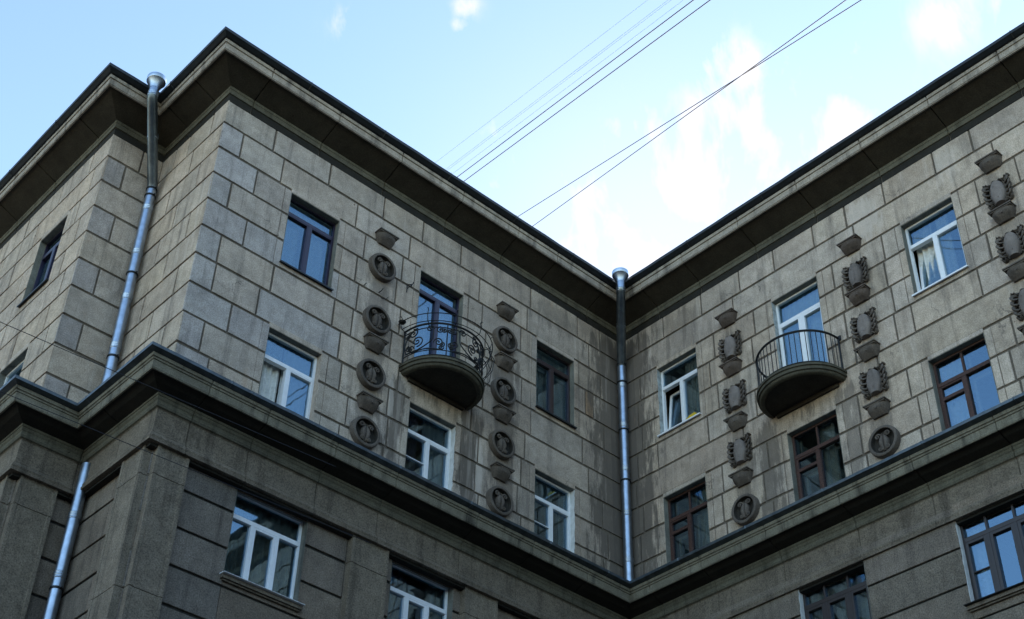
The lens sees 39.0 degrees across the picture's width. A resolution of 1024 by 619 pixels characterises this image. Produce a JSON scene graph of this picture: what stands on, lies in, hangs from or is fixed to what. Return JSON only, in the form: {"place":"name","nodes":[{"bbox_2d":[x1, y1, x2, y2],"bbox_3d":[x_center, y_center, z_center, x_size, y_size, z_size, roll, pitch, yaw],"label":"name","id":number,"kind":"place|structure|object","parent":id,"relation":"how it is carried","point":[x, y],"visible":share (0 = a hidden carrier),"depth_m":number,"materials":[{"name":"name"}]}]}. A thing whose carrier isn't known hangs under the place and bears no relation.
{"place":"outdoors","nodes":[
{"label":"outdoors","id":0,"kind":"place"},
{"bbox_2d":[0,322,335,466],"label":"overhead wire","id":1,"kind":"object","parent":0,"point":[166,393],"visible":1,"depth_m":15.49,"materials":[{"name":"black metal"}]},
{"bbox_2d":[0,391,369,542],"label":"overhead wire","id":2,"kind":"object","parent":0,"point":[183,466],"visible":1,"depth_m":14.49,"materials":[{"name":"black metal"}]},
{"bbox_2d":[0,22,1023,618],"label":"apartment building","id":3,"kind":"structure","parent":0,"point":[486,406],"depth_m":24.65,"materials":[{"name":"stone"}]},
{"bbox_2d":[0,342,55,387],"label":"window","id":4,"kind":"structure","parent":3,"relation":"in","point":[15,366],"depth_m":24.28,"materials":[{"name":"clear glass"}]},
{"bbox_2d":[16,205,94,313],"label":"window","id":5,"kind":"structure","parent":3,"relation":"in","point":[48,247],"depth_m":25.91,"materials":[{"name":"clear glass"}]},
{"bbox_2d":[220,489,307,611],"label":"window","id":6,"kind":"structure","parent":3,"relation":"in","point":[265,554],"depth_m":21.32,"materials":[{"name":"white glass"}]},
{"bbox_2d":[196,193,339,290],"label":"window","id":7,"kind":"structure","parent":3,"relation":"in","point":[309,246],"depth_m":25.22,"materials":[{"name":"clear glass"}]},
{"bbox_2d":[258,327,321,420],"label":"window","id":8,"kind":"structure","parent":3,"relation":"in","point":[287,379],"depth_m":23.41,"materials":[{"name":"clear glass"}]},
{"bbox_2d":[386,560,453,618],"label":"window","id":9,"kind":"structure","parent":3,"relation":"in","point":[410,597],"depth_m":23.16,"materials":[{"name":"clear glass"}]},
{"bbox_2d":[404,402,455,490],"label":"window","id":10,"kind":"structure","parent":3,"relation":"in","point":[428,455],"depth_m":24.94,"materials":[{"name":"clear glass"}]},
{"bbox_2d":[414,270,463,358],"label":"balcony door","id":11,"kind":"structure","parent":3,"relation":"in","point":[435,295],"depth_m":26.74,"materials":[{"name":"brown glass"}]},
{"bbox_2d":[533,469,574,552],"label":"window","id":12,"kind":"structure","parent":3,"relation":"in","point":[550,513],"depth_m":26.63,"materials":[{"name":"clear glass"}]},
{"bbox_2d":[535,340,576,428],"bbox_3d":[0.755,1.499,28.026,1.060,1.642,0.371,31,-48,-31],"label":"window","id":13,"kind":"structure","parent":3,"relation":"in","point":[554,386],"depth_m":28.21,"materials":[{"name":"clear glass"}]},
{"bbox_2d":[657,347,700,436],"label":"window","id":14,"kind":"structure","parent":3,"relation":"in","point":[681,389],"depth_m":28.44,"materials":[{"name":"clear glass"}]},
{"bbox_2d":[663,477,709,562],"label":"window","id":15,"kind":"structure","parent":3,"relation":"in","point":[687,530],"depth_m":26.56,"materials":[{"name":"red paint"}]},
{"bbox_2d":[771,276,828,367],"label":"balcony door","id":16,"kind":"structure","parent":3,"relation":"in","point":[804,312],"depth_m":26.64,"materials":[{"name":"white glass"}]},
{"bbox_2d":[787,409,845,500],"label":"window","id":17,"kind":"structure","parent":3,"relation":"in","point":[818,463],"depth_m":24.87,"materials":[{"name":"red paint"}]},
{"bbox_2d":[798,561,872,618],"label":"window","id":18,"kind":"structure","parent":3,"relation":"in","point":[847,598],"depth_m":22.79,"materials":[{"name":"clear glass"}]},
{"bbox_2d":[900,197,968,296],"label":"window","id":19,"kind":"structure","parent":3,"relation":"in","point":[935,253],"depth_m":25.06,"materials":[{"name":"white glass"}]},
{"bbox_2d":[928,332,999,430],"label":"window","id":20,"kind":"structure","parent":3,"relation":"in","point":[964,387],"depth_m":23.25,"materials":[{"name":"blue glass"}]},
{"bbox_2d":[955,502,1023,612],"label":"window","id":21,"kind":"structure","parent":3,"relation":"in","point":[992,547],"depth_m":21.09,"materials":[{"name":"glass"}]},
{"bbox_2d":[0,0,1023,277],"label":"sky","id":22,"kind":"structure","parent":0,"point":[430,74],"materials":[{"name":"blue"}]},
{"bbox_2d":[435,1,645,162],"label":"overhead wire","id":23,"kind":"object","parent":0,"point":[546,77],"visible":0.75,"depth_m":50.57,"materials":[{"name":"grey metal"}]},
{"bbox_2d":[445,0,667,169],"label":"overhead wire","id":24,"kind":"object","parent":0,"point":[562,80],"visible":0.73,"depth_m":50.67,"materials":[{"name":"grey metal"}]},
{"bbox_2d":[448,0,670,169],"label":"overhead wire","id":25,"kind":"object","parent":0,"point":[565,80],"visible":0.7,"depth_m":50.52,"materials":[{"name":"grey metal"}]},
{"bbox_2d":[455,1,681,171],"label":"overhead wire","id":26,"kind":"object","parent":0,"point":[576,80],"visible":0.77,"depth_m":50.88,"materials":[{"name":"grey metal"}]},
{"bbox_2d":[457,0,693,176],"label":"overhead wire","id":27,"kind":"object","parent":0,"point":[581,84],"visible":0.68,"depth_m":29.77,"materials":[{"name":"grey metal"}]},
{"bbox_2d":[464,0,710,180],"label":"overhead wire","id":28,"kind":"object","parent":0,"point":[595,84],"visible":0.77,"depth_m":29.67,"materials":[{"name":"grey metal"}]},
{"bbox_2d":[533,0,845,225],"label":"overhead wire","id":29,"kind":"object","parent":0,"point":[701,104],"visible":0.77,"depth_m":29.77,"materials":[{"name":"grey metal"}]},
{"bbox_2d":[518,0,861,216],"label":"overhead wire","id":30,"kind":"object","parent":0,"point":[701,100],"visible":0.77,"depth_m":30.03,"materials":[{"name":"grey metal"}]}
]}

